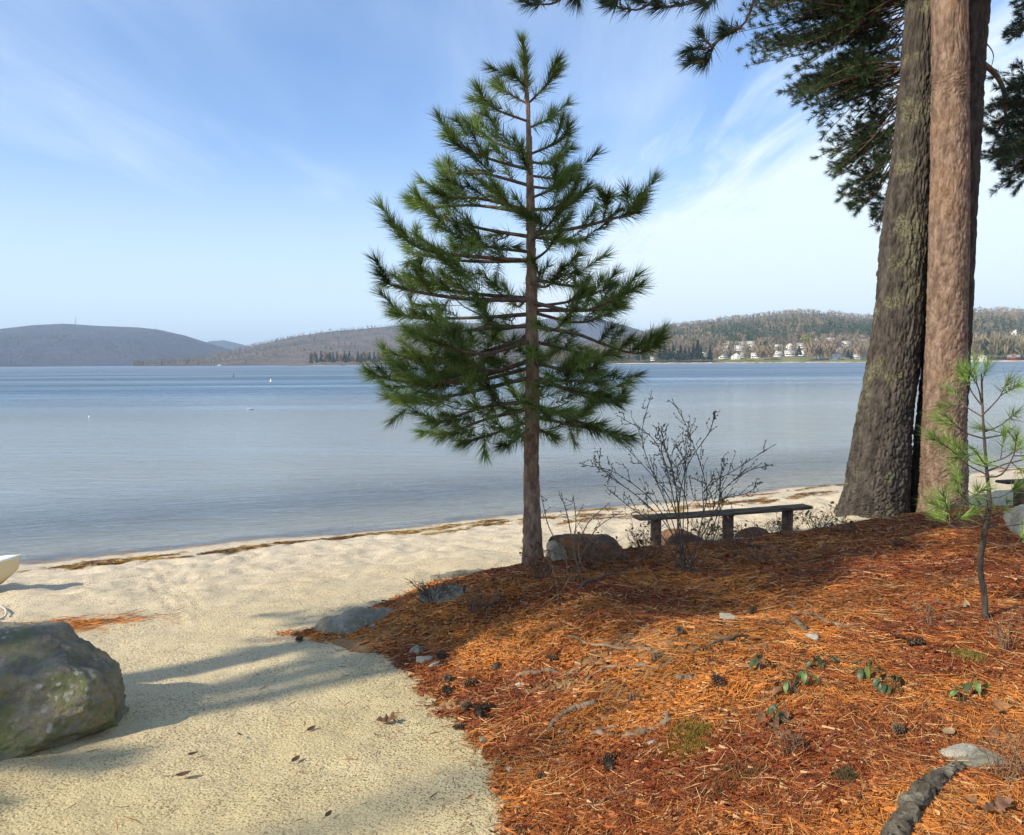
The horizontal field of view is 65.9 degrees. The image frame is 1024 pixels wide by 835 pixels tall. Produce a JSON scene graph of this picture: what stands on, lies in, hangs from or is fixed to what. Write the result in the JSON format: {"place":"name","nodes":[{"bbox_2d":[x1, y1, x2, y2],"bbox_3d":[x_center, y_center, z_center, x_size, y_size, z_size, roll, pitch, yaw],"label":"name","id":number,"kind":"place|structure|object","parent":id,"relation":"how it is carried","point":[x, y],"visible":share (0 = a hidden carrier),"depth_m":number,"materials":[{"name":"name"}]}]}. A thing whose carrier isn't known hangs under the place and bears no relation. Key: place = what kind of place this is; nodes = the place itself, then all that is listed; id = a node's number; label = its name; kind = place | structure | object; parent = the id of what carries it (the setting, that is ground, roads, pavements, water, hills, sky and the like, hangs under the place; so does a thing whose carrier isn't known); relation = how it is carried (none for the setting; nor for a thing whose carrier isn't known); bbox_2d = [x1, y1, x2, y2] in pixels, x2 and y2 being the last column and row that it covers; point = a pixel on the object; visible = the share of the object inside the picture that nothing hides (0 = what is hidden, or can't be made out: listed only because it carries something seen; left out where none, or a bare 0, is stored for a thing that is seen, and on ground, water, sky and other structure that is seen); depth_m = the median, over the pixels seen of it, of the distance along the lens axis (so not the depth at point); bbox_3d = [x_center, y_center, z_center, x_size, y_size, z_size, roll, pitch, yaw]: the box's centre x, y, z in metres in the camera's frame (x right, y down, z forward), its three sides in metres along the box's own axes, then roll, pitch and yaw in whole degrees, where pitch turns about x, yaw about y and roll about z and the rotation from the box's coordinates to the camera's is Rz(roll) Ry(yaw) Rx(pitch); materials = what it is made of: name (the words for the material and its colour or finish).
{"place":"outdoors","nodes":[
{"label":"outdoors","id":0,"kind":"place"},
{"bbox_2d":[0,324,233,366],"bbox_3d":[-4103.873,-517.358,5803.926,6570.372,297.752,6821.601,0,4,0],"label":"hill","id":1,"kind":"structure","parent":0,"point":[19,354],"depth_m":4118.01,"materials":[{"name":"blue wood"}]},
{"bbox_2d":[0,327,234,363],"bbox_3d":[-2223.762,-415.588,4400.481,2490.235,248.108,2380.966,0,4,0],"label":"forest","id":2,"kind":"object","parent":1,"relation":"on","point":[130,330],"visible":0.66,"depth_m":4269.78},
{"bbox_2d":[207,340,250,349],"bbox_3d":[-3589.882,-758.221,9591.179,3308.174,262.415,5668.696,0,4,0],"label":"hill","id":3,"kind":"structure","parent":0,"point":[228,344],"depth_m":7923.25,"materials":[{"name":"blue wood"}]},
{"bbox_2d":[133,323,589,365],"bbox_3d":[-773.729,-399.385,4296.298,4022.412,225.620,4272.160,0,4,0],"label":"hill","id":4,"kind":"structure","parent":0,"point":[294,356],"depth_m":2995.76,"materials":[{"name":"grey plant"}]},
{"bbox_2d":[132,320,593,365],"bbox_3d":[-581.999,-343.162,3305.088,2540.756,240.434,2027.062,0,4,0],"label":"forest","id":5,"kind":"object","parent":4,"relation":"on","point":[187,360],"visible":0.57,"depth_m":3155.61,"materials":[{"name":"plant"}]},
{"bbox_2d":[288,363,449,365],"bbox_3d":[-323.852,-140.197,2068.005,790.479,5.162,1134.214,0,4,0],"label":"headland","id":6,"kind":"structure","parent":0,"point":[338,364],"depth_m":1597.02,"materials":[{"name":"brown wood"}]},
{"bbox_2d":[0,443,1023,834],"bbox_3d":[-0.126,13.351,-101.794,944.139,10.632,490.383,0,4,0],"label":"beach","id":7,"kind":"structure","parent":0,"point":[190,675],"depth_m":5.08,"materials":[{"name":"sand"}]},
{"bbox_2d":[0,554,21,583],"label":"canoe","id":8,"kind":"object","parent":7,"relation":"on","point":[9,565],"visible":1,"depth_m":7.73,"materials":[{"name":"plastic"}]},
{"bbox_2d":[0,620,128,760],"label":"boulder","id":9,"kind":"object","parent":7,"relation":"on","point":[61,683],"visible":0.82,"depth_m":3.86,"materials":[{"name":"stone"}]},
{"bbox_2d":[17,607,184,633],"bbox_3d":[-4.138,1.651,5.937,3.324,0.126,0.918,-2,4,-17],"label":"needle drift","id":10,"kind":"object","parent":7,"relation":"on","point":[79,623],"visible":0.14,"depth_m":6.23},
{"bbox_2d":[313,607,397,634],"bbox_3d":[-1.060,1.645,5.760,0.776,0.476,0.467,-3,5,-34],"label":"rock slab","id":11,"kind":"object","parent":7,"relation":"on","point":[350,621],"visible":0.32,"depth_m":5.66,"materials":[{"name":"grey stone"}]},
{"bbox_2d":[0,520,766,834],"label":"sand litter","id":12,"kind":"object","parent":7,"relation":"on","point":[344,714],"visible":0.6,"depth_m":3.97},
{"bbox_2d":[371,712,397,723],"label":"oak leaf","id":13,"kind":"object","parent":7,"relation":"on","point":[386,718],"visible":1,"depth_m":4.02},
{"bbox_2d":[418,585,470,602],"bbox_3d":[-0.407,1.411,5.893,0.568,0.290,0.309,-2,4,-23],"label":"rock slab","id":14,"kind":"object","parent":7,"relation":"on","point":[455,594],"visible":0.14,"depth_m":5.78,"materials":[{"name":"grey stone"}]},
{"bbox_2d":[430,568,483,580],"bbox_3d":[-0.476,1.556,7.384,0.582,0.221,0.300,-3,4,-29],"label":"rock slab","id":15,"kind":"object","parent":7,"relation":"on","point":[456,573],"visible":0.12,"depth_m":7.38,"materials":[{"name":"grey stone"}]},
{"bbox_2d":[18,468,1023,572],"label":"drift line litter","id":16,"kind":"object","parent":7,"relation":"on","point":[114,561],"visible":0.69,"depth_m":11.43,"materials":[{"name":"plant"}]},
{"bbox_2d":[546,540,567,560],"bbox_3d":[0.449,1.253,6.834,0.316,0.412,0.326,0,4,0],"label":"boulder","id":17,"kind":"object","parent":7,"relation":"on","point":[552,545],"visible":0.2,"depth_m":6.68,"materials":[{"name":"grey stone"}]},
{"bbox_2d":[548,533,629,561],"bbox_3d":[0.716,1.263,6.920,0.804,0.515,0.649,0,4,0],"label":"boulder","id":18,"kind":"object","parent":7,"relation":"on","point":[565,541],"visible":0.34,"depth_m":6.66,"materials":[{"name":"stone"}]},
{"bbox_2d":[570,527,636,570],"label":"dry weeds","id":19,"kind":"object","parent":7,"relation":"on","point":[595,564],"visible":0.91,"depth_m":6.28,"materials":[{"name":"brown plant"}]},
{"bbox_2d":[661,528,702,544],"bbox_3d":[1.980,1.460,9.210,0.492,0.344,0.429,0,4,0],"label":"boulder","id":20,"kind":"object","parent":7,"relation":"on","point":[690,538],"visible":0.29,"depth_m":9.10,"materials":[{"name":"stone"}]},
{"bbox_2d":[684,516,729,544],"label":"dry weeds","id":21,"kind":"object","parent":7,"relation":"on","point":[702,529],"visible":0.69,"depth_m":6.89,"materials":[{"name":"brown plant"}]},
{"bbox_2d":[632,503,812,544],"bbox_3d":[2.436,1.309,9.046,2.220,0.500,0.210,-2,4,-16],"label":"bench","id":22,"kind":"object","parent":7,"relation":"on","point":[783,509],"visible":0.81,"depth_m":9.01,"materials":[{"name":"grey wood"}]},
{"bbox_2d":[508,0,970,512],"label":"pine tree","id":23,"kind":"object","parent":7,"relation":"on","point":[947,309],"visible":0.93,"depth_m":10.00,"materials":[{"name":"red plant"}]},
{"bbox_2d":[734,527,767,537],"bbox_3d":[2.849,1.425,9.364,0.413,0.267,0.427,0,4,0],"label":"boulder","id":24,"kind":"object","parent":7,"relation":"on","point":[754,531],"visible":0.25,"depth_m":9.24,"materials":[{"name":"stone"}]},
{"bbox_2d":[714,0,931,518],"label":"pine tree","id":25,"kind":"object","parent":7,"relation":"on","point":[878,478],"visible":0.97,"depth_m":10.77,"materials":[{"name":"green plant"}]},
{"bbox_2d":[823,512,859,532],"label":"dry weeds","id":26,"kind":"object","parent":7,"relation":"on","point":[843,527],"visible":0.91,"depth_m":7.18,"materials":[{"name":"brown plant"}]},
{"bbox_2d":[940,743,977,759],"bbox_3d":[1.613,1.216,2.833,0.152,0.071,0.093,0,4,0],"label":"rock","id":27,"kind":"object","parent":7,"relation":"on","point":[960,750],"visible":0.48,"depth_m":2.81,"materials":[{"name":"stone"}]},
{"bbox_2d":[910,0,1023,512],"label":"pine tree","id":28,"kind":"object","parent":7,"relation":"on","point":[1008,152],"visible":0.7,"depth_m":10.70,"materials":[{"name":"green plant"}]},
{"bbox_2d":[995,479,1023,505],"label":"bench","id":29,"kind":"object","parent":7,"relation":"on","point":[1018,496],"visible":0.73,"depth_m":11.06,"materials":[{"name":"grey wood"}]},
{"bbox_2d":[1003,504,1023,535],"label":"boulder","id":30,"kind":"object","parent":7,"relation":"on","point":[1009,518],"visible":0.63,"depth_m":6.35,"materials":[{"name":"stone"}]},
{"bbox_2d":[0,362,1023,560],"bbox_3d":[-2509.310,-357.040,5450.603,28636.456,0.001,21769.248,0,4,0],"label":"lake","id":31,"kind":"structure","parent":0,"point":[142,437],"depth_m":27.75,"materials":[{"name":"liquid"}]},
{"bbox_2d":[0,0,1023,345],"label":"sky","id":32,"kind":"structure","parent":0,"point":[203,170],"materials":[{"name":"blue"}]},
{"bbox_2d":[522,315,646,342],"bbox_3d":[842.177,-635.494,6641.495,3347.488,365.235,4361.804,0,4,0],"label":"hill","id":33,"kind":"structure","parent":0,"point":[589,332],"depth_m":5503.97,"materials":[{"name":"plant"}]},
{"bbox_2d":[291,507,1023,834],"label":"ground of pine duff","id":34,"kind":"structure","parent":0,"point":[351,645],"depth_m":4.51,"materials":[{"name":"plant"}]},
{"bbox_2d":[404,572,464,602],"bbox_3d":[-0.576,1.271,5.813,0.471,0.227,0.350,0,4,0],"label":"bush","id":35,"kind":"object","parent":34,"relation":"on","point":[425,593],"visible":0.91,"depth_m":5.77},
{"bbox_2d":[456,585,508,613],"bbox_3d":[-0.209,1.254,5.439,0.292,0.224,0.345,3,5,40],"label":"bush","id":36,"kind":"object","parent":34,"relation":"on","point":[479,605],"visible":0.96,"depth_m":5.43,"materials":[{"name":"brown plant"}]},
{"bbox_2d":[353,27,677,562],"bbox_3d":[0.052,-0.929,6.582,2.573,4.612,2.578,-4,5,-44],"label":"young pine","id":37,"kind":"object","parent":34,"relation":"on","point":[463,367],"visible":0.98,"depth_m":6.58,"materials":[{"name":"green plant"}]},
{"bbox_2d":[519,542,557,579],"bbox_3d":[0.198,1.057,5.702,0.277,0.315,0.287,1,4,23],"label":"bush","id":38,"kind":"object","parent":34,"relation":"on","point":[537,564],"visible":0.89,"depth_m":5.68,"materials":[{"name":"brown plant"}]},
{"bbox_2d":[508,667,578,681],"bbox_3d":[0.185,1.409,4.304,0.431,0.147,0.099,2,4,27],"label":"root","id":39,"kind":"object","parent":34,"relation":"on","point":[532,671],"visible":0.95,"depth_m":4.35,"materials":[{"name":"brown wood"}]},
{"bbox_2d":[541,554,571,606],"bbox_3d":[0.306,1.063,5.104,0.199,0.347,0.158,-2,4,-24],"label":"bare sapling","id":40,"kind":"object","parent":34,"relation":"on","point":[557,584],"visible":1,"depth_m":5.11,"materials":[{"name":"brown plant"}]},
{"bbox_2d":[541,492,583,582],"bbox_3d":[0.381,0.835,5.446,0.327,0.694,0.205,-2,4,-28],"label":"bare sapling","id":41,"kind":"object","parent":34,"relation":"on","point":[573,565],"visible":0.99,"depth_m":5.46,"materials":[{"name":"brown plant"}]},
{"bbox_2d":[547,697,604,731],"bbox_3d":[0.292,1.426,3.791,0.348,0.120,0.079,-3,5,-30],"label":"stick","id":42,"kind":"object","parent":34,"relation":"on","point":[570,708],"visible":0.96,"depth_m":3.79,"materials":[{"name":"brown wood"}]},
{"bbox_2d":[572,504,622,583],"bbox_3d":[0.589,0.895,5.571,0.352,0.551,0.283,0,4,0],"label":"bare sapling","id":43,"kind":"object","parent":34,"relation":"on","point":[579,554],"visible":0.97,"depth_m":5.52,"materials":[{"name":"brown plant"}]},
{"bbox_2d":[566,634,652,650],"bbox_3d":[0.499,1.246,4.374,0.072,0.124,0.689,-3,5,-38],"label":"root","id":44,"kind":"object","parent":34,"relation":"on","point":[637,648],"visible":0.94,"depth_m":4.27,"materials":[{"name":"brown wood"}]},
{"bbox_2d":[585,662,650,684],"bbox_3d":[0.536,1.303,4.039,0.343,0.140,0.100,0,4,4],"label":"root","id":45,"kind":"object","parent":34,"relation":"on","point":[606,667],"visible":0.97,"depth_m":4.05,"materials":[{"name":"brown wood"}]},
{"bbox_2d":[591,710,671,737],"bbox_3d":[0.516,1.358,3.446,0.380,0.183,0.118,1,4,21],"label":"root","id":46,"kind":"object","parent":34,"relation":"on","point":[642,730],"visible":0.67,"depth_m":3.39,"materials":[{"name":"brown wood"}]},
{"bbox_2d":[271,505,1023,834],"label":"fallen needles","id":47,"kind":"object","parent":34,"relation":"on","point":[877,829],"visible":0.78,"depth_m":3.68,"materials":[{"name":"plant"}]},
{"bbox_2d":[460,700,471,710],"bbox_3d":[-0.240,1.496,4.097,0.056,0.056,0.084,8,-3,33],"label":"pine cone","id":48,"kind":"object","parent":47,"relation":"on","point":[466,704],"visible":1,"depth_m":4.09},
{"bbox_2d":[603,756,615,770],"bbox_3d":[0.401,1.432,3.264,0.051,0.051,0.076,-11,12,-12],"label":"pine cone","id":49,"kind":"object","parent":47,"relation":"on","point":[608,764],"visible":0.98,"depth_m":3.25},
{"bbox_2d":[763,717,810,757],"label":"bare twigs","id":50,"kind":"object","parent":47,"relation":"on","point":[792,738],"visible":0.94,"depth_m":2.94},
{"bbox_2d":[962,795,1013,821],"bbox_3d":[1.472,1.208,2.443,0.072,0.026,0.151,14,-6,-36],"label":"oak leaf","id":51,"kind":"object","parent":47,"relation":"on","point":[972,799],"visible":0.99,"depth_m":2.46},
{"bbox_2d":[978,791,1016,815],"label":"oak leaf","id":52,"kind":"object","parent":47,"relation":"on","point":[1001,803],"visible":1,"depth_m":2.46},
{"bbox_2d":[991,697,1013,715],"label":"oak leaf","id":53,"kind":"object","parent":47,"relation":"on","point":[999,703],"visible":1,"depth_m":3.13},
{"bbox_2d":[625,513,672,558],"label":"dry weeds","id":54,"kind":"object","parent":34,"relation":"on","point":[641,542],"visible":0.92,"depth_m":6.54,"materials":[{"name":"brown plant"}]},
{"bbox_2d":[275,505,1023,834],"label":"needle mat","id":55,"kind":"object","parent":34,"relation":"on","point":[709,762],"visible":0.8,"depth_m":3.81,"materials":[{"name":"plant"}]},
{"bbox_2d":[416,655,432,662],"bbox_3d":[-0.545,1.505,4.898,0.099,0.046,0.075,0,4,6],"label":"stone","id":56,"kind":"object","parent":55,"relation":"on","point":[419,659],"visible":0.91,"depth_m":4.89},
{"bbox_2d":[474,704,484,717],"bbox_3d":[-0.166,1.485,3.994,0.056,0.056,0.084,-8,26,-4],"label":"pine cone","id":57,"kind":"object","parent":55,"relation":"on","point":[479,712],"visible":1,"depth_m":3.98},
{"bbox_2d":[574,560,634,593],"bbox_3d":[0.710,1.157,5.834,0.028,0.140,1.416,2,4,26],"label":"stick","id":58,"kind":"object","parent":55,"relation":"on","point":[592,579],"visible":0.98,"depth_m":5.69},
{"bbox_2d":[711,674,726,686],"bbox_3d":[0.928,1.183,3.549,0.051,0.051,0.076,12,11,-46],"label":"pine cone","id":59,"kind":"object","parent":55,"relation":"on","point":[715,678],"visible":1,"depth_m":3.54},
{"bbox_2d":[694,634,749,651],"bbox_3d":[1.088,1.156,4.053,0.399,0.062,0.028,-2,4,-27],"label":"root","id":60,"kind":"object","parent":55,"relation":"on","point":[724,639],"visible":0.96,"depth_m":4.04,"materials":[{"name":"brown wood"}]},
{"bbox_2d":[743,650,771,671],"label":"leafy sprig","id":61,"kind":"object","parent":55,"relation":"on","point":[755,661],"visible":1,"depth_m":3.62,"materials":[{"name":"green plant"}]},
{"bbox_2d":[760,510,804,536],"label":"dry weeds","id":62,"kind":"object","parent":55,"relation":"on","point":[777,521],"visible":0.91,"depth_m":7.15,"materials":[{"name":"brown plant"}]},
{"bbox_2d":[772,667,811,695],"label":"leafy sprig","id":63,"kind":"object","parent":55,"relation":"on","point":[786,686],"visible":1,"depth_m":3.37,"materials":[{"name":"green plant"}]},
{"bbox_2d":[823,762,869,790],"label":"moss","id":64,"kind":"object","parent":55,"relation":"on","point":[848,775],"visible":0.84,"depth_m":2.70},
{"bbox_2d":[891,722,905,734],"bbox_3d":[1.467,1.181,2.998,0.068,0.046,0.046,14,-13,-29],"label":"pine cone","id":65,"kind":"object","parent":55,"relation":"on","point":[898,726],"visible":1,"depth_m":2.99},
{"bbox_2d":[907,636,925,646],"bbox_3d":[1.927,1.072,3.765,0.084,0.056,0.056,-24,-19,35],"label":"pine cone","id":66,"kind":"object","parent":55,"relation":"on","point":[913,642],"visible":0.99,"depth_m":3.76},
{"bbox_2d":[949,685,974,705],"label":"leafy sprig","id":67,"kind":"object","parent":55,"relation":"on","point":[954,692],"visible":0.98,"depth_m":3.17,"materials":[{"name":"green plant"}]},
{"bbox_2d":[955,747,1009,767],"bbox_3d":[1.645,1.228,2.771,0.227,0.093,0.150,0,4,0],"label":"rock","id":68,"kind":"object","parent":55,"relation":"on","point":[977,758],"visible":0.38,"depth_m":2.75,"materials":[{"name":"grey stone"}]},
{"bbox_2d":[984,608,1023,651],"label":"bare twigs","id":69,"kind":"object","parent":55,"relation":"on","point":[1003,641],"visible":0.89,"depth_m":3.63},
{"bbox_2d":[579,390,775,574],"bbox_3d":[1.265,0.502,5.924,1.512,1.409,0.812,0,4,0],"label":"bare shrub","id":70,"kind":"object","parent":34,"relation":"on","point":[681,547],"visible":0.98,"depth_m":5.94,"materials":[{"name":"brown plant"}]},
{"bbox_2d":[639,709,729,770],"bbox_3d":[0.732,1.337,3.200,0.348,0.159,0.474,-2,4,-17],"label":"moss","id":71,"kind":"object","parent":34,"relation":"on","point":[699,728],"visible":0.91,"depth_m":3.23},
{"bbox_2d":[674,673,697,679],"bbox_3d":[0.830,1.252,3.760,0.124,0.064,0.049,1,4,19],"label":"root","id":72,"kind":"object","parent":34,"relation":"on","point":[684,676],"visible":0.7,"depth_m":3.75,"materials":[{"name":"brown wood"}]},
{"bbox_2d":[666,755,777,804],"bbox_3d":[0.792,1.330,2.881,0.500,0.167,0.374,1,4,17],"label":"moss","id":73,"kind":"object","parent":34,"relation":"on","point":[727,767],"visible":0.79,"depth_m":2.89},
{"bbox_2d":[709,515,769,548],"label":"dry weeds","id":74,"kind":"object","parent":34,"relation":"on","point":[731,533],"visible":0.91,"depth_m":6.72,"materials":[{"name":"brown plant"}]},
{"bbox_2d":[729,544,802,563],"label":"dry weeds","id":75,"kind":"object","parent":34,"relation":"on","point":[782,555],"visible":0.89,"depth_m":6.17,"materials":[{"name":"brown plant"}]},
{"bbox_2d":[757,700,789,728],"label":"leafy sprig","id":76,"kind":"object","parent":34,"relation":"on","point":[770,710],"visible":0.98,"depth_m":3.16,"materials":[{"name":"green plant"}]},
{"bbox_2d":[791,616,807,630],"bbox_3d":[1.579,1.143,4.332,0.047,0.084,0.346,0,4,7],"label":"root","id":77,"kind":"object","parent":34,"relation":"on","point":[797,621],"visible":0.82,"depth_m":4.31,"materials":[{"name":"brown wood"}]},
{"bbox_2d":[794,663,819,685],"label":"leafy sprig","id":78,"kind":"object","parent":34,"relation":"on","point":[802,675],"visible":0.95,"depth_m":3.40,"materials":[{"name":"green plant"}]},
{"bbox_2d":[798,648,838,668],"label":"leafy sprig","id":79,"kind":"object","parent":34,"relation":"on","point":[818,660],"visible":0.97,"depth_m":3.67,"materials":[{"name":"green plant"}]},
{"bbox_2d":[798,501,841,531],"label":"dry weeds","id":80,"kind":"object","parent":34,"relation":"on","point":[820,523],"visible":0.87,"depth_m":7.40,"materials":[{"name":"brown plant"}]},
{"bbox_2d":[788,604,860,628],"bbox_3d":[1.723,1.123,4.427,0.168,0.132,0.797,-2,4,-16],"label":"root","id":81,"kind":"object","parent":34,"relation":"on","point":[823,619],"visible":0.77,"depth_m":4.29,"materials":[{"name":"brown wood"}]},
{"bbox_2d":[850,658,885,680],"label":"leafy sprig","id":82,"kind":"object","parent":34,"relation":"on","point":[866,672],"visible":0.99,"depth_m":3.50,"materials":[{"name":"green plant"}]},
{"bbox_2d":[873,669,903,694],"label":"leafy sprig","id":83,"kind":"object","parent":34,"relation":"on","point":[882,688],"visible":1,"depth_m":3.34,"materials":[{"name":"green plant"}]},
{"bbox_2d":[880,760,967,834],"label":"root","id":84,"kind":"object","parent":34,"relation":"on","point":[915,800],"visible":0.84,"depth_m":2.46,"materials":[{"name":"grey plant"}]},
{"bbox_2d":[898,592,967,628],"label":"bare twigs","id":85,"kind":"object","parent":34,"relation":"on","point":[928,615],"visible":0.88,"depth_m":4.08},
{"bbox_2d":[931,571,985,588],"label":"bare twigs","id":86,"kind":"object","parent":34,"relation":"on","point":[941,585],"visible":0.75,"depth_m":4.81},
{"bbox_2d":[930,646,1004,669],"bbox_3d":[2.054,1.088,3.583,0.308,0.078,0.298,1,4,23],"label":"moss","id":87,"kind":"object","parent":34,"relation":"on","point":[972,654],"visible":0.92,"depth_m":3.56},
{"bbox_2d":[913,345,1023,618],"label":"pine sapling","id":88,"kind":"object","parent":34,"relation":"on","point":[960,455],"visible":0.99,"depth_m":4.06,"materials":[{"name":"green plant"}]},
{"bbox_2d":[960,673,989,693],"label":"leafy sprig","id":89,"kind":"object","parent":34,"relation":"on","point":[968,686],"visible":0.98,"depth_m":3.23,"materials":[{"name":"green plant"}]},
{"bbox_2d":[976,716,1023,783],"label":"bare twigs","id":90,"kind":"object","parent":34,"relation":"on","point":[1015,751],"visible":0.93,"depth_m":2.63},
{"bbox_2d":[548,311,1023,364],"bbox_3d":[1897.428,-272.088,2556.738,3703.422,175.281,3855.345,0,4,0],"label":"hill","id":91,"kind":"structure","parent":0,"point":[633,360],"depth_m":1377.35,"materials":[{"name":"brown plant"}]},
{"bbox_2d":[547,313,1023,362],"bbox_3d":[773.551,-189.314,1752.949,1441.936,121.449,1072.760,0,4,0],"label":"forest","id":92,"kind":"object","parent":91,"relation":"on","point":[709,332],"visible":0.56,"depth_m":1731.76,"materials":[{"name":"plant"}]},
{"bbox_2d":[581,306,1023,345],"bbox_3d":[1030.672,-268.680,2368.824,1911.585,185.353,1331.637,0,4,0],"label":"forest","id":93,"kind":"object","parent":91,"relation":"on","point":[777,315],"visible":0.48,"depth_m":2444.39,"materials":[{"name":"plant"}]},
{"bbox_2d":[972,333,985,356],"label":"bare tree","id":94,"kind":"object","parent":91,"relation":"on","point":[982,340],"visible":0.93,"depth_m":1059.41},
{"bbox_2d":[983,330,995,359],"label":"pine tree","id":95,"kind":"object","parent":91,"relation":"on","point":[985,352],"visible":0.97,"depth_m":1056.43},
{"bbox_2d":[983,335,1000,358],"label":"bare tree","id":96,"kind":"object","parent":91,"relation":"on","point":[993,345],"visible":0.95,"depth_m":1050.56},
{"bbox_2d":[988,332,1004,359],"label":"bare tree","id":97,"kind":"object","parent":91,"relation":"on","point":[997,343],"visible":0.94,"depth_m":1047.65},
{"bbox_2d":[997,333,1014,359],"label":"bare tree","id":98,"kind":"object","parent":91,"relation":"on","point":[1004,347],"visible":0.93,"depth_m":1041.15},
{"bbox_2d":[1004,336,1018,353],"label":"bare tree","id":99,"kind":"object","parent":91,"relation":"on","point":[1012,342],"visible":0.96,"depth_m":1039.37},
{"bbox_2d":[1007,354,1021,360],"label":"house","id":100,"kind":"structure","parent":91,"relation":"on","point":[1014,357],"depth_m":1034.78,"materials":[{"name":"red paint"}]},
{"bbox_2d":[1015,337,1023,359],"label":"bare tree","id":101,"kind":"object","parent":91,"relation":"on","point":[1021,345],"visible":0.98,"depth_m":1033.48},
{"bbox_2d":[712,356,866,362],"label":"lawn","id":102,"kind":"structure","parent":0,"point":[793,359],"depth_m":1177.73,"materials":[{"name":"beige plant"}]},
{"bbox_2d":[807,340,818,356],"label":"bare tree","id":103,"kind":"object","parent":102,"relation":"on","point":[812,347],"visible":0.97,"depth_m":1146.46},
{"bbox_2d":[823,342,833,360],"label":"bare tree","id":104,"kind":"object","parent":102,"relation":"on","point":[828,349],"visible":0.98,"depth_m":1139.19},
{"bbox_2d":[854,344,865,359],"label":"bare tree","id":105,"kind":"object","parent":102,"relation":"on","point":[860,349],"visible":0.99,"depth_m":1135.53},
{"bbox_2d":[612,360,1023,363],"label":"shore strand","id":106,"kind":"object","parent":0,"point":[777,362],"visible":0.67,"depth_m":1162.54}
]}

